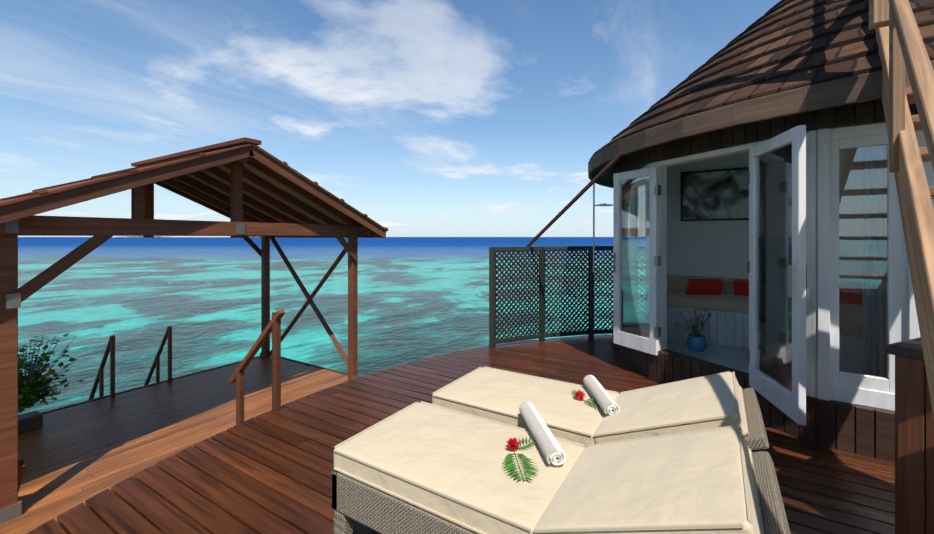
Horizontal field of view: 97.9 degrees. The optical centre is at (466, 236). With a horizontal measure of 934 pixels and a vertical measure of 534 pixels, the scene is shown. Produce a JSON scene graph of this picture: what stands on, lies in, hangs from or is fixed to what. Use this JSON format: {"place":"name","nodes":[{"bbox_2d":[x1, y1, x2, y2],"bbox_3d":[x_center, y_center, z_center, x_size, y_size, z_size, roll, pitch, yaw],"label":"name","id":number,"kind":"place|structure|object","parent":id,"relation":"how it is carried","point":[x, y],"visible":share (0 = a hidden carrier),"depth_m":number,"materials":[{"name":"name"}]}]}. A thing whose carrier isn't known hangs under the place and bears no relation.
{"place":"outdoors","nodes":[
{"label":"outdoors","id":0,"kind":"place"},
{"bbox_2d":[18,237,612,414],"bbox_3d":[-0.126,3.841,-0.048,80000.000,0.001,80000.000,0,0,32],"label":"water","id":1,"kind":"structure","parent":0,"point":[420,298],"depth_m":24.23,"materials":[{"name":"teal liquid"}]},
{"bbox_2d":[0,0,780,236],"label":"sky","id":2,"kind":"structure","parent":0,"point":[428,118],"materials":[{"name":"blue"}]},
{"bbox_2d":[432,367,618,446],"bbox_3d":[0.419,1.145,2.860,1.130,0.127,0.720,0,0,32],"label":"lounger cushion","id":3,"kind":"object","parent":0,"point":[557,403],"visible":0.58,"depth_m":2.73,"materials":[{"name":"beige fabric"}]},
{"bbox_2d":[432,366,748,436],"bbox_3d":[0.716,1.014,2.677,1.837,0.375,0.733,0,0,32],"label":"cushion piping","id":4,"kind":"object","parent":3,"relation":"attached to","point":[662,425],"visible":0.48,"depth_m":2.33,"materials":[{"name":"beige fabric"}]},
{"bbox_2d":[667,339,748,372],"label":"villa floor","id":5,"kind":"structure","parent":0,"point":[734,357],"depth_m":4.68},
{"bbox_2d":[674,309,710,351],"bbox_3d":[2.679,1.099,4.852,0.403,0.485,0.388,0,0,32],"label":"vase","id":6,"kind":"object","parent":5,"relation":"on","point":[698,343],"depth_m":4.79,"materials":[{"name":"blue ceramic"}]},
{"bbox_2d":[667,147,862,282],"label":"wall","id":7,"kind":"structure","parent":5,"relation":"on","point":[710,248],"depth_m":5.75,"materials":[{"name":"white paint"}]},
{"bbox_2d":[683,169,748,218],"bbox_3d":[3.555,-0.589,5.689,0.950,0.660,0.030,0,0,32],"label":"picture","id":8,"kind":"object","parent":7,"relation":"attached to","point":[716,195],"visible":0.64,"depth_m":5.71,"materials":[{"name":"black"}]},
{"bbox_2d":[681,167,748,220],"bbox_3d":[3.560,-0.589,5.697,1.010,0.720,0.020,0,0,32],"label":"picture frame","id":9,"kind":"object","parent":8,"relation":"attached to","point":[720,219],"visible":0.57,"depth_m":5.79,"materials":[{"name":"wood"}]},
{"bbox_2d":[667,306,862,373],"bbox_3d":[3.447,1.131,4.753,2.500,0.420,1.625,0,0,32],"label":"sofa base","id":10,"kind":"object","parent":5,"relation":"on","point":[727,328],"visible":0.12,"depth_m":5.04,"materials":[{"name":"white wood"}]},
{"bbox_2d":[667,291,862,312],"bbox_3d":[3.690,0.848,5.147,2.480,0.147,0.700,0,0,32],"label":"seat cushion","id":11,"kind":"object","parent":10,"relation":"on","point":[729,302],"visible":0.15,"depth_m":5.17,"materials":[{"name":"fabric"}]},
{"bbox_2d":[685,279,723,294],"bbox_3d":[3.200,0.761,5.523,0.420,0.420,0.127,0,28,7],"label":"pillow","id":12,"kind":"object","parent":11,"relation":"on","point":[705,286],"visible":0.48,"depth_m":5.42,"materials":[{"name":"red fabric"}]},
{"bbox_2d":[733,279,748,295],"bbox_3d":[3.769,0.767,5.346,0.420,0.420,0.127,0,22,47],"label":"pillow","id":13,"kind":"object","parent":11,"relation":"on","point":[741,287],"visible":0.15,"depth_m":5.37,"materials":[{"name":"red fabric"}]},
{"bbox_2d":[839,285,862,304],"bbox_3d":[4.547,0.764,4.759,0.420,0.420,0.128,0,25,22],"label":"pillow","id":14,"kind":"object","parent":11,"relation":"on","point":[847,298],"depth_m":4.70,"materials":[{"name":"red fabric"}]},
{"bbox_2d":[667,275,862,294],"bbox_3d":[3.915,0.767,5.510,2.400,0.400,0.137,0,12,32],"label":"cushion","id":15,"kind":"object","parent":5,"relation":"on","point":[677,282],"visible":0.06,"depth_m":5.86,"materials":[{"name":"fabric"}]},
{"bbox_2d":[839,309,862,337],"bbox_3d":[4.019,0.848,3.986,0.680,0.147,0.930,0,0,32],"label":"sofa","id":16,"kind":"object","parent":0,"point":[851,319],"depth_m":3.83,"materials":[{"name":"beige fabric"}]},
{"bbox_3d":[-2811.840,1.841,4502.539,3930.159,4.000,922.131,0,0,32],"label":"island sand","id":17,"kind":"object","parent":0,"visible":0},
{"bbox_2d":[127,236,260,236],"bbox_3d":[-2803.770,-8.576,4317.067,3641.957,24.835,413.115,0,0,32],"label":"island trees","id":18,"kind":"object","parent":17,"relation":"on","point":[161,236],"visible":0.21,"depth_m":5118.66,"materials":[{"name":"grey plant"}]},
{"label":"low piles","id":19,"kind":"object","parent":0,"visible":0},
{"bbox_2d":[41,355,359,413],"bbox_3d":[-3.947,2.631,3.119,6.630,0.200,9.370,0,0,32],"label":"deck frame","id":20,"kind":"object","parent":19,"relation":"on","point":[64,407],"depth_m":7.28,"materials":[{"name":"brown wood"}]},
{"bbox_2d":[0,356,347,533],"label":"deck","id":21,"kind":"structure","parent":20,"relation":"on","point":[73,456],"depth_m":5.37,"materials":[{"name":"brown wood"}]},
{"bbox_2d":[18,410,42,433],"bbox_3d":[-5.825,2.451,5.378,0.260,0.180,0.260,0,0,32],"label":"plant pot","id":22,"kind":"object","parent":21,"relation":"on","point":[30,421],"visible":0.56,"depth_m":5.34,"materials":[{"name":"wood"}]},
{"bbox_2d":[18,333,83,412],"bbox_3d":[-5.810,1.817,5.413,0.775,0.946,1.043,0,0,32],"label":"bush","id":23,"kind":"object","parent":22,"relation":"in","point":[27,395],"depth_m":5.39,"materials":[{"name":"green plant"}]},
{"bbox_2d":[88,326,171,399],"bbox_3d":[-6.126,2.994,7.227,1.747,2.866,0.870,0,0,32],"label":"railing","id":24,"kind":"object","parent":21,"relation":"attached to","point":[110,348],"visible":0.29,"depth_m":6.79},
{"bbox_2d":[0,219,359,523],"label":"metal brackets","id":25,"kind":"object","parent":21,"relation":"on","point":[14,510],"visible":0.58,"depth_m":3.65,"materials":[{"name":"grey"}]},
{"bbox_2d":[0,146,385,509],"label":"pavilion","id":26,"kind":"structure","parent":21,"relation":"on","point":[143,222],"depth_m":5.10,"materials":[{"name":"brown wood"}]},
{"bbox_2d":[0,137,388,230],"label":"pavilion roof","id":27,"kind":"structure","parent":26,"relation":"on","point":[161,161],"depth_m":5.84,"materials":[{"name":"brown wood"}]},
{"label":"piles","id":28,"kind":"object","parent":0,"visible":0},
{"bbox_3d":[3.027,1.689,1.061,10.821,0.225,10.821,0,0,32],"label":"upper deck rim","id":29,"kind":"object","parent":28,"relation":"on","visible":0},
{"bbox_2d":[26,335,894,533],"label":"deck","id":30,"kind":"structure","parent":29,"relation":"on","point":[269,472],"depth_m":2.70,"materials":[{"name":"brown wood"}]},
{"bbox_2d":[229,309,285,424],"bbox_3d":[-1.970,1.440,3.795,0.823,1.603,0.060,0,0,32],"label":"handrail","id":31,"kind":"object","parent":30,"relation":"on","point":[273,326],"visible":0.69,"depth_m":3.63,"materials":[{"name":"brown wood"}]},
{"bbox_2d":[489,246,612,347],"bbox_3d":[1.932,0.841,6.176,3.372,1.400,0.351,0,0,-12],"label":"lattice frame","id":32,"kind":"object","parent":30,"relation":"on","point":[541,336],"visible":0.62,"depth_m":6.03,"materials":[{"name":"brown wood"}]},
{"bbox_2d":[495,250,612,339],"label":"lattice slats","id":33,"kind":"object","parent":32,"relation":"in","point":[546,296],"visible":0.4,"depth_m":6.10,"materials":[{"name":"brown wood"}]},
{"bbox_2d":[331,451,790,533],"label":"wicker lounger frame","id":34,"kind":"object","parent":30,"relation":"on","point":[372,508],"visible":0.29,"depth_m":1.86,"materials":[{"name":"wicker"}]},
{"bbox_2d":[334,402,584,533],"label":"lounger cushion","id":35,"kind":"object","parent":34,"relation":"on","point":[461,456],"visible":0.71,"depth_m":1.96,"materials":[{"name":"beige fabric"}]},
{"bbox_2d":[334,401,763,533],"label":"cushion piping","id":36,"kind":"object","parent":35,"relation":"attached to","point":[668,527],"visible":0.52,"depth_m":1.65,"materials":[{"name":"beige fabric"}]},
{"bbox_2d":[502,437,537,480],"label":"leaves","id":37,"kind":"object","parent":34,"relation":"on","point":[527,465],"depth_m":1.93,"materials":[{"name":"green plant"}]},
{"bbox_2d":[506,438,520,447],"bbox_3d":[0.237,1.045,2.072,0.077,0.039,0.080,0,0,32],"label":"flower head","id":38,"kind":"object","parent":37,"relation":"attached to","point":[513,440],"visible":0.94,"depth_m":2.07},
{"bbox_2d":[519,401,565,464],"bbox_3d":[0.393,1.039,2.197,0.093,0.077,0.560,0,0,-6],"label":"towel","id":39,"kind":"object","parent":34,"relation":"on","point":[551,449],"visible":1,"depth_m":2.08,"materials":[{"name":"white fabric"}]},
{"bbox_2d":[534,428,760,533],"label":"lounger back cushion","id":40,"kind":"object","parent":34,"relation":"on","point":[691,478],"visible":0.92,"depth_m":1.53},
{"bbox_2d":[742,388,768,449],"bbox_3d":[0.750,1.232,2.655,1.909,0.639,0.740,0,0,32],"label":"lounger base","id":41,"kind":"object","parent":30,"relation":"on","point":[755,438],"visible":0.02,"depth_m":2.01,"materials":[{"name":"beige wicker"}]},
{"bbox_2d":[572,389,618,408],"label":"leaves","id":42,"kind":"object","parent":41,"relation":"on","point":[590,403],"depth_m":2.69,"materials":[{"name":"green plant"}]},
{"bbox_2d":[574,390,585,398],"bbox_3d":[0.750,1.045,2.716,0.082,0.039,0.075,0,0,32],"label":"flower head","id":43,"kind":"object","parent":42,"relation":"attached to","point":[578,392],"visible":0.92,"depth_m":2.71},
{"bbox_2d":[583,375,619,414],"bbox_3d":[0.883,1.039,2.704,0.093,0.077,0.500,0,0,2],"label":"towel","id":44,"kind":"object","parent":41,"relation":"on","point":[603,398],"visible":0.98,"depth_m":2.60,"materials":[{"name":"white fabric"}]},
{"bbox_2d":[593,372,745,443],"bbox_3d":[1.184,1.010,2.388,0.740,0.127,0.720,-25,-13,29],"label":"lounger back cushion","id":45,"kind":"object","parent":41,"relation":"on","point":[701,398],"visible":0.79,"depth_m":2.23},
{"bbox_2d":[612,99,933,462],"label":"wall","id":46,"kind":"structure","parent":30,"relation":"on","point":[817,373],"depth_m":3.00,"materials":[{"name":"white wood"}]},
{"bbox_2d":[613,172,809,361],"bbox_3d":[2.142,0.254,3.782,2.128,1.595,0.406,0,0,77],"label":"door hardware","id":47,"kind":"object","parent":46,"relation":"attached to","point":[657,260],"visible":0.67,"depth_m":3.42,"materials":[{"name":"silver metal"}]},
{"bbox_2d":[590,0,933,158],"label":"shingle roof","id":48,"kind":"structure","parent":46,"relation":"on","point":[782,46],"depth_m":3.44,"materials":[{"name":"brown wood"}]},
{"bbox_2d":[526,148,623,246],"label":"poles","id":49,"kind":"object","parent":48,"relation":"attached to","point":[617,157],"visible":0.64,"depth_m":4.96,"materials":[{"name":"brown wood"}]},
{"bbox_2d":[593,176,605,271],"bbox_3d":[1.976,-0.234,6.081,0.031,1.550,0.380,0,0,-9],"label":"shower","id":50,"kind":"object","parent":48,"relation":"attached to","point":[594,205],"visible":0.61,"depth_m":6.24,"materials":[{"name":"silver metal"}]},
{"bbox_2d":[591,152,634,183],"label":"roof soffit","id":51,"kind":"structure","parent":48,"relation":"attached to","point":[607,176],"depth_m":6.03,"materials":[{"name":"brown wood"}]},
{"bbox_2d":[588,60,933,187],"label":"roof fascia","id":52,"kind":"structure","parent":48,"relation":"attached to","point":[851,90],"depth_m":3.04,"materials":[{"name":"brown wood"}]},
{"bbox_2d":[863,145,886,377],"bbox_3d":[3.018,0.216,2.948,0.220,2.190,0.050,0,0,36],"label":"window glass","id":53,"kind":"object","parent":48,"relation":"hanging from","point":[875,294],"depth_m":2.97,"materials":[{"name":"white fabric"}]},
{"bbox_2d":[756,143,791,392],"bbox_3d":[2.313,0.254,3.065,0.006,1.835,0.585,0,0,13],"label":"door glass","id":54,"kind":"object","parent":46,"relation":"attached to","point":[774,261],"visible":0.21,"depth_m":3.05,"materials":[{"name":"clear glass"}]},
{"bbox_2d":[864,0,933,415],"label":"roof stair","id":55,"kind":"object","parent":30,"relation":"on","point":[899,39],"visible":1,"depth_m":1.66,"materials":[{"name":"brown wood"}]},
{"bbox_2d":[895,355,933,533],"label":"wooden post","id":56,"kind":"object","parent":30,"relation":"on","point":[914,465],"visible":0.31,"depth_m":1.86,"materials":[{"name":"brown wood"}]},
{"bbox_2d":[887,337,923,360],"bbox_3d":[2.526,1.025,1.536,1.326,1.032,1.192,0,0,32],"label":"post cap","id":57,"kind":"object","parent":56,"relation":"on","point":[912,348],"visible":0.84,"depth_m":1.89,"materials":[{"name":"wood"}]}
]}

